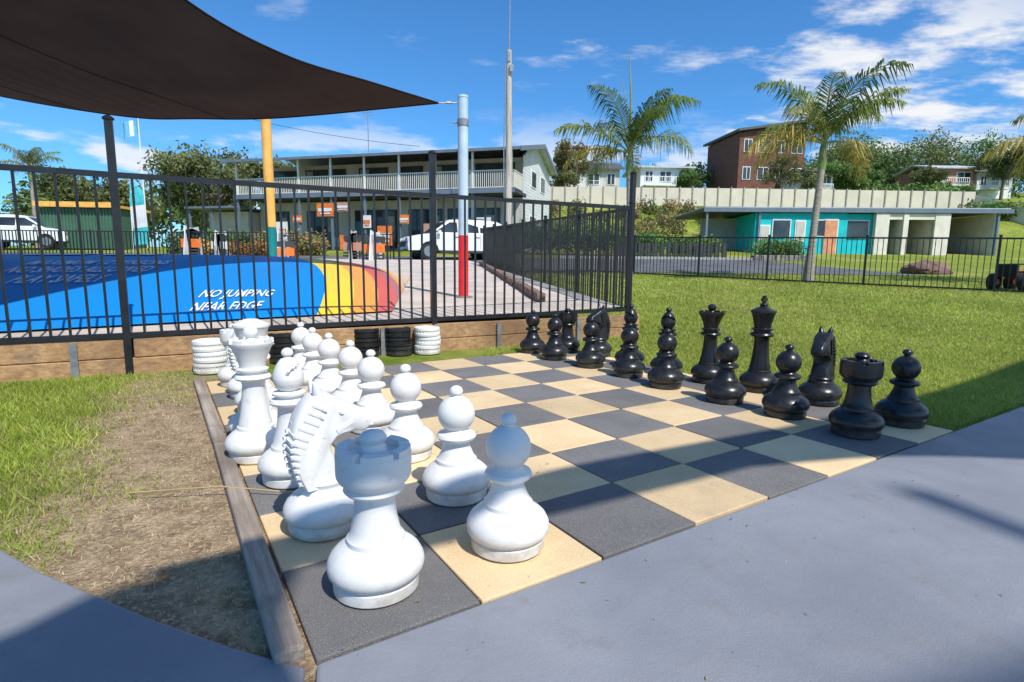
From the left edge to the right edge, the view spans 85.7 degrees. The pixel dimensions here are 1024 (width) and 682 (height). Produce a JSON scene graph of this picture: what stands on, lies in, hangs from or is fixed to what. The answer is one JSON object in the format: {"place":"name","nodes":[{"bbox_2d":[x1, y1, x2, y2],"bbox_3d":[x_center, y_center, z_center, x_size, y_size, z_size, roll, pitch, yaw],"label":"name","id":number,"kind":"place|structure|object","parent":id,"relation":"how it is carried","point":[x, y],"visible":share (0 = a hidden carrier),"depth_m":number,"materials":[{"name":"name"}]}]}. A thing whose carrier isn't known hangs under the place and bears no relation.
{"place":"outdoors","nodes":[
{"label":"outdoors","id":0,"kind":"place"},
{"bbox_2d":[0,550,304,681],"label":"concrete path","id":1,"kind":"structure","parent":0,"point":[52,629],"depth_m":1.20,"materials":[{"name":"concrete"}]},
{"bbox_2d":[5,252,928,275],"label":"asphalt driveway","id":2,"kind":"structure","parent":0,"point":[740,263],"depth_m":22.27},
{"bbox_2d":[129,182,148,249],"bbox_3d":[-16.853,-5.470,24.958,0.661,3.308,0.166,0,8,-6],"label":"feather flag","id":3,"kind":"object","parent":2,"relation":"on","point":[142,224],"visible":0.82,"depth_m":24.90,"materials":[{"name":"fabric"}]},
{"bbox_2d":[0,230,298,257],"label":"carpark fence","id":4,"kind":"object","parent":2,"relation":"on","point":[90,236],"visible":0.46,"depth_m":23.48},
{"bbox_2d":[180,225,202,254],"bbox_3d":[-13.500,-4.122,23.442,1.340,1.489,0.826,-15,17,-62],"label":"sandwich board sign","id":5,"kind":"object","parent":2,"relation":"on","point":[196,243],"visible":0.77,"depth_m":23.30,"materials":[{"name":"white paint"}]},
{"bbox_2d":[364,230,384,259],"bbox_3d":[-5.208,-3.540,21.285,0.825,1.404,1.337,6,9,32],"label":"sandwich board sign","id":6,"kind":"object","parent":2,"relation":"on","point":[380,248],"visible":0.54,"depth_m":21.15,"materials":[{"name":"white paint"}]},
{"bbox_2d":[400,218,500,259],"bbox_3d":[-2.619,-4.553,24.807,4.745,1.820,2.220,-3,9,-25],"label":"parked suv","id":7,"kind":"object","parent":2,"relation":"on","point":[416,246],"visible":0.56,"depth_m":23.89,"materials":[{"name":"white paint"}]},
{"bbox_2d":[0,193,1023,681],"bbox_3d":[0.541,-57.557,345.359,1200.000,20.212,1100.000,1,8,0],"label":"lawn ground","id":8,"kind":"structure","parent":0,"point":[182,595],"depth_m":2.06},
{"bbox_2d":[0,143,62,247],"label":"palm tree","id":9,"kind":"object","parent":8,"relation":"on","point":[32,156],"visible":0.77,"depth_m":31.86,"materials":[{"name":"green plant"}]},
{"bbox_2d":[0,213,68,247],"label":"parked suv","id":10,"kind":"object","parent":8,"relation":"on","point":[8,221],"visible":0.5,"depth_m":29.81,"materials":[{"name":"white paint"}]},
{"bbox_2d":[24,163,147,208],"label":"gum tree","id":11,"kind":"object","parent":8,"relation":"on","point":[65,187],"visible":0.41,"depth_m":43.44,"materials":[{"name":"green plant"}]},
{"bbox_2d":[32,201,150,248],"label":"green shed","id":12,"kind":"structure","parent":8,"relation":"on","point":[68,215],"depth_m":30.44,"materials":[{"name":"metal"}]},
{"bbox_2d":[0,168,259,246],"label":"distant trees","id":13,"kind":"object","parent":8,"relation":"on","point":[161,216],"visible":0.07,"depth_m":77.86,"materials":[{"name":"green plant"}]},
{"bbox_2d":[123,118,147,247],"bbox_3d":[-20.492,-8.753,30.111,0.857,7.300,0.236,-1,8,-8],"label":"flagpole","id":14,"kind":"object","parent":8,"relation":"on","point":[131,128],"visible":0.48,"depth_m":29.79,"materials":[{"name":"metal"}]},
{"bbox_2d":[137,140,262,228],"bbox_3d":[-22.157,-10.826,40.789,8.160,8.166,7.646,-2,8,-16],"label":"gum tree","id":15,"kind":"object","parent":8,"relation":"on","point":[192,165],"visible":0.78,"depth_m":38.91,"materials":[{"name":"green plant"}]},
{"bbox_2d":[156,146,260,234],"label":"gum tree","id":16,"kind":"object","parent":8,"relation":"on","point":[238,155],"visible":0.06,"depth_m":48.82,"materials":[{"name":"green plant"}]},
{"bbox_2d":[191,338,227,374],"bbox_3d":[-2.298,0.112,4.211,0.246,0.250,0.245,-1,8,-11],"label":"white draughts stack","id":17,"kind":"object","parent":8,"relation":"on","point":[210,355],"visible":0.9,"depth_m":4.12,"materials":[{"name":"plastic"}]},
{"bbox_2d":[184,206,260,239],"bbox_3d":[-17.750,-7.380,37.059,3.600,2.610,6.500,3,8,15],"label":"side annex","id":18,"kind":"object","parent":8,"relation":"on","point":[228,216],"visible":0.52,"depth_m":35.22,"materials":[{"name":"green metal"}]},
{"bbox_2d":[178,239,300,256],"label":"flowering shrubs","id":19,"kind":"object","parent":8,"relation":"on","point":[244,249],"visible":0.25,"depth_m":26.32,"materials":[{"name":"green plant"}]},
{"bbox_2d":[161,227,330,255],"bbox_3d":[-13.368,-4.853,27.741,8.827,1.802,1.935,2,8,7],"label":"garden hedge","id":20,"kind":"object","parent":8,"relation":"on","point":[317,243],"visible":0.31,"depth_m":27.31,"materials":[{"name":"green plant"}]},
{"bbox_2d":[193,378,304,664],"bbox_3d":[-1.326,0.495,2.514,0.068,0.085,3.216,-4,9,-32],"label":"timber edging","id":21,"kind":"object","parent":8,"relation":"on","point":[284,640],"visible":0.73,"depth_m":1.52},
{"bbox_2d":[268,333,294,363],"bbox_3d":[-1.934,0.051,4.677,0.247,0.250,0.241,7,10,38],"label":"black draughts stack","id":22,"kind":"object","parent":8,"relation":"on","point":[282,341],"visible":0.47,"depth_m":4.57,"materials":[{"name":"plastic"}]},
{"bbox_2d":[0,259,622,337],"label":"playground surface","id":23,"kind":"object","parent":8,"relation":"on","point":[417,293],"visible":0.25,"depth_m":6.74,"materials":[{"name":"concrete"}]},
{"bbox_2d":[0,253,409,330],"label":"jumping pillow","id":24,"kind":"object","parent":23,"relation":"on","point":[35,289],"visible":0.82,"depth_m":5.68,"materials":[{"name":"plastic"}]},
{"bbox_2d":[260,119,277,255],"bbox_3d":[-5.387,-3.531,12.236,0.399,4.120,0.399,1,8,0],"label":"shade sail pole","id":25,"kind":"object","parent":23,"relation":"on","point":[267,152],"visible":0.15,"depth_m":12.16,"materials":[{"name":"metal"}]},
{"bbox_2d":[453,94,472,297],"bbox_3d":[-0.640,-1.856,7.213,0.255,2.600,0.251,1,8,0],"label":"shade sail pole","id":26,"kind":"object","parent":23,"relation":"on","point":[462,122],"visible":0.91,"depth_m":7.13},
{"bbox_2d":[0,0,457,119],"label":"shade sail","id":27,"kind":"object","parent":26,"relation":"attached to","point":[165,59],"visible":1,"depth_m":5.75,"materials":[{"name":"fabric"}]},
{"bbox_2d":[479,261,545,301],"bbox_3d":[-0.311,-1.503,12.210,0.132,0.544,10.911,0,8,-7],"label":"brick garden border","id":28,"kind":"object","parent":23,"relation":"on","point":[518,285],"visible":0.69,"depth_m":8.74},
{"bbox_2d":[0,115,636,374],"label":"pool style fence","id":29,"kind":"object","parent":8,"relation":"on","point":[113,175],"visible":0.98,"depth_m":4.63,"materials":[{"name":"metal"}]},
{"bbox_2d":[0,314,638,382],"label":"sleeper retaining wall","id":30,"kind":"structure","parent":8,"relation":"on","point":[26,361],"depth_m":4.23,"materials":[{"name":"brown wood"}]},
{"bbox_2d":[68,319,580,377],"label":"retaining wall pegs","id":31,"kind":"object","parent":30,"relation":"attached to","point":[73,357],"visible":0.51,"depth_m":5.03,"materials":[{"name":"metal"}]},
{"bbox_2d":[354,328,379,356],"bbox_3d":[-1.327,0.006,5.034,0.246,0.250,0.251,-4,9,-28],"label":"black draughts stack","id":32,"kind":"object","parent":8,"relation":"on","point":[366,339],"visible":0.79,"depth_m":4.93,"materials":[{"name":"plastic"}]},
{"bbox_2d":[233,150,525,249],"bbox_3d":[-8.075,-7.982,32.654,17.740,5.200,2.655,3,8,15],"label":"veranda frame","id":33,"kind":"object","parent":8,"relation":"on","point":[342,196],"visible":0.45,"depth_m":31.85,"materials":[{"name":"grey metal"}]},
{"bbox_2d":[235,169,522,194],"bbox_3d":[-8.046,-9.139,32.501,17.530,0.915,2.430,3,8,15],"label":"balcony railing","id":34,"kind":"object","parent":33,"relation":"on","point":[517,180],"visible":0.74,"depth_m":30.88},
{"bbox_2d":[276,202,490,245],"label":"shop signs","id":35,"kind":"object","parent":33,"relation":"attached to","point":[341,206],"visible":0.59,"depth_m":31.69,"materials":[{"name":"orange paint"}]},
{"bbox_2d":[221,144,557,176],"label":"metal roof","id":36,"kind":"structure","parent":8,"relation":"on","point":[422,155],"depth_m":35.59,"materials":[{"name":"grey metal"}]},
{"bbox_2d":[260,157,522,249],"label":"walls","id":37,"kind":"structure","parent":8,"relation":"on","point":[352,169],"depth_m":33.62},
{"bbox_2d":[273,162,514,247],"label":"windows and doors","id":38,"kind":"structure","parent":37,"relation":"attached to","point":[316,223],"depth_m":33.41,"materials":[{"name":"grey glass"}]},
{"bbox_2d":[522,149,549,228],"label":"side cladding","id":39,"kind":"structure","parent":37,"relation":"attached to","point":[533,160],"depth_m":33.72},
{"bbox_2d":[385,327,411,355],"bbox_3d":[-1.050,-0.001,5.107,0.252,0.250,0.245,0,8,-6],"label":"black draughts stack","id":40,"kind":"object","parent":8,"relation":"on","point":[398,341],"visible":0.99,"depth_m":5.01,"materials":[{"name":"plastic"}]},
{"bbox_2d":[414,325,440,354],"bbox_3d":[-0.794,-0.011,5.192,0.251,0.250,0.244,-6,10,-40],"label":"white draughts stack","id":41,"kind":"object","parent":8,"relation":"on","point":[427,339],"visible":1,"depth_m":5.09,"materials":[{"name":"plastic"}]},
{"bbox_2d":[503,0,512,223],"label":"power pole","id":42,"kind":"object","parent":8,"relation":"on","point":[507,181],"visible":0.81,"depth_m":24.83,"materials":[{"name":"metal"}]},
{"bbox_2d":[0,272,1023,655],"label":"grass","id":43,"kind":"structure","parent":8,"relation":"on","point":[942,406],"depth_m":4.46,"materials":[{"name":"plant"}]},
{"bbox_2d":[483,202,635,309],"bbox_3d":[0.228,-1.956,12.116,0.073,1.897,11.898,-1,8,-11],"label":"side fence","id":44,"kind":"object","parent":8,"relation":"on","point":[509,248],"visible":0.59,"depth_m":9.03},
{"bbox_2d":[551,169,582,201],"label":"pittosporum tree","id":45,"kind":"object","parent":8,"relation":"on","point":[562,179],"visible":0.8,"depth_m":55.72,"materials":[{"name":"green plant"}]},
{"bbox_2d":[512,219,622,254],"bbox_3d":[2.571,-5.629,30.157,7.079,2.123,2.322,2,8,10],"label":"clipped hedge","id":46,"kind":"object","parent":8,"relation":"on","point":[573,236],"visible":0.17,"depth_m":29.61,"materials":[{"name":"green plant"}]},
{"bbox_2d":[553,138,590,186],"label":"autumn tree","id":47,"kind":"object","parent":8,"relation":"on","point":[563,154],"visible":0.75,"depth_m":59.41,"materials":[{"name":"green plant"}]},
{"bbox_2d":[207,350,952,665],"bbox_3d":[0.082,0.416,3.356,3.210,0.089,3.210,-4,9,-32],"label":"chessboard","id":48,"kind":"object","parent":8,"relation":"on","point":[628,477],"visible":0.49,"depth_m":2.26},
{"bbox_2d":[217,323,235,386],"bbox_3d":[-1.864,0.089,3.737,0.246,0.418,0.246,-7,11,-43],"label":"white chess rook","id":49,"kind":"object","parent":48,"relation":"on","point":[225,374],"visible":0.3,"depth_m":3.65,"materials":[{"name":"plastic"}]},
{"bbox_2d":[226,320,268,398],"bbox_3d":[-1.620,0.107,3.419,0.278,0.475,0.246,-6,10,-38],"label":"white chess knight","id":50,"kind":"object","parent":48,"relation":"on","point":[234,387],"visible":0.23,"depth_m":3.33,"materials":[{"name":"plastic"}]},
{"bbox_2d":[224,326,275,464],"bbox_3d":[-1.092,0.218,2.336,0.246,0.563,0.246,-4,9,-32],"label":"white chess queen","id":51,"kind":"object","parent":48,"relation":"on","point":[249,440],"visible":0.93,"depth_m":2.28,"materials":[{"name":"plastic"}]},
{"bbox_2d":[228,318,276,431],"bbox_3d":[-1.218,0.177,2.608,0.246,0.568,0.246,-4,9,-32],"label":"white chess king","id":52,"kind":"object","parent":48,"relation":"on","point":[261,326],"visible":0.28,"depth_m":2.54,"materials":[{"name":"plastic"}]},
{"bbox_2d":[257,348,305,489],"bbox_3d":[-0.843,0.279,2.098,0.246,0.513,0.246,-1,8,-9],"label":"white chess bishop","id":53,"kind":"object","parent":48,"relation":"on","point":[288,378],"visible":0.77,"depth_m":2.04,"materials":[{"name":"plastic"}]},
{"bbox_2d":[291,322,309,366],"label":"white chess pawn","id":54,"kind":"object","parent":48,"relation":"on","point":[299,333],"visible":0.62,"depth_m":3.90,"materials":[{"name":"plastic"}]},
{"bbox_2d":[300,327,322,390],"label":"white chess pawn","id":55,"kind":"object","parent":48,"relation":"on","point":[311,341],"visible":0.68,"depth_m":3.60,"materials":[{"name":"plastic"}]},
{"bbox_2d":[313,333,341,393],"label":"white chess pawn","id":56,"kind":"object","parent":48,"relation":"on","point":[328,379],"visible":0.74,"depth_m":3.33,"materials":[{"name":"plastic"}]},
{"bbox_2d":[282,379,373,541],"bbox_3d":[-0.576,0.352,1.729,0.278,0.475,0.246,-4,9,-32],"label":"white chess knight","id":57,"kind":"object","parent":48,"relation":"on","point":[318,505],"visible":0.88,"depth_m":1.66,"materials":[{"name":"plastic"}]},
{"bbox_2d":[332,340,362,404],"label":"white chess pawn","id":58,"kind":"object","parent":48,"relation":"on","point":[350,357],"visible":0.69,"depth_m":3.02,"materials":[{"name":"plastic"}]},
{"bbox_2d":[352,349,394,434],"bbox_3d":[-0.701,0.243,2.757,0.246,0.405,0.246,-2,8,-15],"label":"white chess pawn","id":59,"kind":"object","parent":48,"relation":"on","point":[372,402],"visible":0.85,"depth_m":2.70,"materials":[{"name":"plastic"}]},
{"bbox_2d":[326,429,423,608],"bbox_3d":[-0.349,0.428,1.407,0.246,0.418,0.246,7,10,40],"label":"white chess rook","id":60,"kind":"object","parent":48,"relation":"on","point":[375,559],"visible":1,"depth_m":1.35,"materials":[{"name":"plastic"}]},
{"bbox_2d":[384,364,434,462],"bbox_3d":[-0.455,0.299,2.373,0.246,0.405,0.246,0,8,-2],"label":"white chess pawn","id":61,"kind":"object","parent":48,"relation":"on","point":[405,391],"visible":0.85,"depth_m":2.32,"materials":[{"name":"plastic"}]},
{"bbox_2d":[422,385,489,506],"bbox_3d":[-0.198,0.357,1.971,0.246,0.405,0.246,-5,10,-37],"label":"white chess pawn","id":62,"kind":"object","parent":48,"relation":"on","point":[453,474],"visible":1,"depth_m":1.91,"materials":[{"name":"plastic"}]},
{"bbox_2d":[466,412,548,562],"bbox_3d":[-0.011,0.408,1.620,0.246,0.405,0.246,-5,10,-33],"label":"white chess pawn","id":63,"kind":"object","parent":48,"relation":"on","point":[507,520],"visible":1,"depth_m":1.56,"materials":[{"name":"plastic"}]},
{"bbox_2d":[520,310,544,353],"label":"black chess pawn","id":64,"kind":"object","parent":48,"relation":"on","point":[532,342],"visible":0.98,"depth_m":5.16,"materials":[{"name":"plastic"}]},
{"bbox_2d":[541,313,567,360],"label":"black chess pawn","id":65,"kind":"object","parent":48,"relation":"on","point":[554,348],"visible":1,"depth_m":4.80,"materials":[{"name":"plastic"}]},
{"bbox_2d":[558,308,579,352],"bbox_3d":[0.530,-0.105,5.289,0.246,0.418,0.246,6,10,34],"label":"black chess rook","id":66,"kind":"object","parent":48,"relation":"on","point":[568,318],"visible":0.77,"depth_m":5.22,"materials":[{"name":"plastic"}]},
{"bbox_2d":[575,318,605,368],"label":"black chess pawn","id":67,"kind":"object","parent":48,"relation":"on","point":[590,355],"visible":1,"depth_m":4.46,"materials":[{"name":"plastic"}]},
{"bbox_2d":[586,304,611,356],"bbox_3d":[0.785,-0.098,5.044,0.278,0.475,0.246,-6,10,-38],"label":"black chess knight","id":68,"kind":"object","parent":48,"relation":"on","point":[599,315],"visible":0.61,"depth_m":5.00,"materials":[{"name":"plastic"}]},
{"bbox_2d":[612,323,644,378],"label":"black chess pawn","id":69,"kind":"object","parent":48,"relation":"on","point":[628,363],"visible":1,"depth_m":4.09,"materials":[{"name":"plastic"}]},
{"bbox_2d":[614,304,643,360],"bbox_3d":[0.980,-0.050,4.580,0.246,0.513,0.246,-2,8,-15],"label":"black chess bishop","id":70,"kind":"object","parent":48,"relation":"on","point":[630,315],"visible":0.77,"depth_m":4.53,"materials":[{"name":"plastic"}]},
{"bbox_2d":[647,328,683,389],"bbox_3d":[1.061,0.115,3.795,0.246,0.405,0.246,-4,9,-28],"label":"black chess pawn","id":71,"kind":"object","parent":48,"relation":"on","point":[665,373],"visible":1,"depth_m":3.74,"materials":[{"name":"plastic"}]},
{"bbox_2d":[650,307,682,370],"bbox_3d":[1.194,-0.002,4.246,0.246,0.513,0.246,4,9,23],"label":"black chess bishop","id":72,"kind":"object","parent":48,"relation":"on","point":[668,319],"visible":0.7,"depth_m":4.20,"materials":[{"name":"plastic"}]},
{"bbox_2d":[691,304,724,383],"bbox_3d":[1.421,0.015,3.963,0.246,0.563,0.246,-7,11,-43],"label":"black chess queen","id":73,"kind":"object","parent":48,"relation":"on","point":[704,369],"visible":0.84,"depth_m":3.92,"materials":[{"name":"plastic"}]},
{"bbox_2d":[704,336,746,404],"bbox_3d":[1.318,0.173,3.393,0.246,0.405,0.246,-6,10,-37],"label":"black chess pawn","id":74,"kind":"object","parent":48,"relation":"on","point":[724,386],"visible":1,"depth_m":3.34,"materials":[{"name":"plastic"}]},
{"bbox_2d":[739,295,777,393],"bbox_3d":[1.665,0.017,3.688,0.246,0.639,0.246,-6,10,-38],"label":"black chess king","id":75,"kind":"object","parent":48,"relation":"on","point":[757,376],"visible":0.99,"depth_m":3.64,"materials":[{"name":"plastic"}]},
{"bbox_2d":[762,344,809,419],"bbox_3d":[1.538,0.218,3.086,0.246,0.405,0.246,-4,9,-28],"label":"black chess pawn","id":76,"kind":"object","parent":48,"relation":"on","point":[785,399],"visible":1,"depth_m":3.03,"materials":[{"name":"plastic"}]},
{"bbox_2d":[798,326,842,406],"bbox_3d":[1.879,0.148,3.357,0.246,0.475,0.278,8,11,43],"label":"black chess knight","id":77,"kind":"object","parent":48,"relation":"on","point":[819,388],"visible":0.93,"depth_m":3.31,"materials":[{"name":"plastic"}]},
{"bbox_2d":[828,352,885,439],"bbox_3d":[1.726,0.260,2.748,0.246,0.418,0.246,-6,10,-38],"label":"black chess rook","id":78,"kind":"object","parent":48,"relation":"on","point":[855,415],"visible":1,"depth_m":2.69,"materials":[{"name":"plastic"}]},
{"bbox_2d":[874,349,929,428],"bbox_3d":[2.092,0.243,2.947,0.246,0.405,0.246,-3,9,-27],"label":"black chess pawn","id":79,"kind":"object","parent":48,"relation":"on","point":[900,405],"visible":0.98,"depth_m":2.89,"materials":[{"name":"plastic"}]},
{"bbox_2d":[553,48,700,276],"bbox_3d":[3.191,-4.896,15.664,3.900,6.401,3.386,3,8,15],"label":"palm tree","id":80,"kind":"object","parent":8,"relation":"on","point":[637,128],"visible":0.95,"depth_m":15.39,"materials":[{"name":"green plant"}]},
{"bbox_2d":[549,195,704,235],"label":"bank shrubs","id":81,"kind":"object","parent":8,"relation":"on","point":[664,218],"visible":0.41,"depth_m":44.72,"materials":[{"name":"green plant"}]},
{"bbox_2d":[636,168,689,196],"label":"walls","id":82,"kind":"structure","parent":8,"relation":"on","point":[656,171],"depth_m":68.28,"materials":[{"name":"white paint"}]},
{"bbox_2d":[613,228,723,255],"bbox_3d":[8.463,-5.264,30.208,6.665,1.732,2.030,0,8,-7],"label":"clipped hedge","id":83,"kind":"object","parent":8,"relation":"on","point":[675,240],"visible":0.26,"depth_m":30.12,"materials":[{"name":"green plant"}]},
{"bbox_2d":[618,243,726,256],"bbox_3d":[8.345,-4.704,28.816,5.660,0.800,0.060,1,8,0],"label":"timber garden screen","id":84,"kind":"object","parent":8,"relation":"on","point":[661,246],"visible":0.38,"depth_m":28.78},
{"bbox_2d":[674,167,701,187],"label":"olive tree","id":85,"kind":"object","parent":8,"relation":"on","point":[683,180],"visible":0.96,"depth_m":67.30,"materials":[{"name":"green plant"}]},
{"bbox_2d":[706,133,804,188],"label":"walls","id":86,"kind":"structure","parent":8,"relation":"on","point":[726,162],"depth_m":73.40,"materials":[{"name":"red brick"}]},
{"bbox_2d":[703,120,809,146],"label":"roof","id":87,"kind":"structure","parent":86,"relation":"on","point":[755,129],"depth_m":72.28,"materials":[{"name":"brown metal"}]},
{"bbox_2d":[742,139,802,180],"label":"windows","id":88,"kind":"structure","parent":86,"relation":"attached to","point":[746,170],"depth_m":72.69,"materials":[{"name":"glass"}]},
{"bbox_2d":[549,185,975,207],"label":"cream boundary fence","id":89,"kind":"object","parent":8,"relation":"on","point":[756,197],"visible":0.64,"depth_m":48.61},
{"bbox_2d":[745,236,806,257],"bbox_3d":[13.095,-4.508,27.241,3.094,1.354,1.480,1,8,0],"label":"round shrub","id":90,"kind":"object","parent":8,"relation":"on","point":[778,250],"visible":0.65,"depth_m":26.97,"materials":[{"name":"green plant"}]},
{"bbox_2d":[758,154,803,188],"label":"bare leaved tree","id":91,"kind":"object","parent":8,"relation":"on","point":[768,175],"visible":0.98,"depth_m":63.28,"materials":[{"name":"green plant"}]},
{"bbox_2d":[549,125,1023,197],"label":"hillside trees","id":92,"kind":"object","parent":8,"relation":"on","point":[935,153],"visible":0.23,"depth_m":91.96,"materials":[{"name":"green plant"}]},
{"bbox_2d":[587,234,1023,292],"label":"lawn boundary fence","id":93,"kind":"object","parent":8,"relation":"on","point":[867,238],"visible":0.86,"depth_m":14.46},
{"bbox_2d":[742,58,913,280],"bbox_3d":[8.368,-4.296,15.047,3.696,5.552,4.617,5,9,27],"label":"palm tree","id":94,"kind":"object","parent":8,"relation":"on","point":[824,129],"visible":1,"depth_m":14.35,"materials":[{"name":"green plant"}]},
{"bbox_2d":[700,213,996,255],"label":"walls","id":95,"kind":"structure","parent":8,"relation":"on","point":[908,225],"depth_m":34.32,"materials":[{"name":"paint"}]},
{"bbox_2d":[759,219,869,253],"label":"doors and windows","id":96,"kind":"structure","parent":95,"relation":"attached to","point":[826,228],"depth_m":34.12,"materials":[{"name":"glass"}]},
{"bbox_2d":[676,206,1014,255],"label":"flat roof","id":97,"kind":"structure","parent":95,"relation":"on","point":[706,212],"depth_m":33.81,"materials":[{"name":"grey metal"}]},
{"bbox_2d":[825,160,871,189],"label":"green tree","id":98,"kind":"object","parent":8,"relation":"on","point":[842,181],"visible":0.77,"depth_m":68.34,"materials":[{"name":"green plant"}]},
{"bbox_2d":[900,260,952,274],"bbox_3d":[14.876,-2.534,19.855,1.789,0.752,1.107,1,8,0],"label":"garden boulder","id":99,"kind":"object","parent":8,"relation":"on","point":[929,266],"visible":0.56,"depth_m":19.46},
{"bbox_2d":[908,164,952,190],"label":"olive tree","id":100,"kind":"object","parent":8,"relation":"on","point":[922,175],"visible":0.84,"depth_m":74.56,"materials":[{"name":"green plant"}]},
{"bbox_2d":[897,168,974,190],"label":"walls","id":101,"kind":"structure","parent":8,"relation":"on","point":[903,180],"depth_m":78.07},
{"bbox_2d":[863,180,1023,220],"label":"bank bushes","id":102,"kind":"object","parent":8,"relation":"on","point":[968,188],"visible":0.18,"depth_m":49.37,"materials":[{"name":"green plant"}]},
{"bbox_2d":[973,173,1012,198],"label":"walls","id":103,"kind":"structure","parent":8,"relation":"on","point":[993,194],"depth_m":78.24,"materials":[{"name":"white paint"}]},
{"bbox_2d":[971,145,1023,199],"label":"olive tree","id":104,"kind":"object","parent":8,"relation":"on","point":[1002,169],"visible":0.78,"depth_m":75.00,"materials":[{"name":"green plant"}]},
{"bbox_2d":[979,114,1023,182],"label":"palm tree","id":105,"kind":"object","parent":8,"relation":"on","point":[1007,143],"visible":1,"depth_m":14.94,"materials":[{"name":"green plant"}]},
{"bbox_2d":[986,263,1023,290],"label":"ride on mower","id":106,"kind":"object","parent":8,"relation":"on","point":[1012,276],"visible":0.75,"depth_m":12.88,"materials":[{"name":"metal"}]},
{"bbox_2d":[0,0,1023,246],"label":"sky","id":107,"kind":"structure","parent":0,"point":[966,56],"materials":[{"name":"blue"}]},
{"bbox_2d":[316,406,1023,681],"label":"concrete path","id":108,"kind":"structure","parent":0,"point":[886,569],"depth_m":1.39,"materials":[{"name":"concrete"}]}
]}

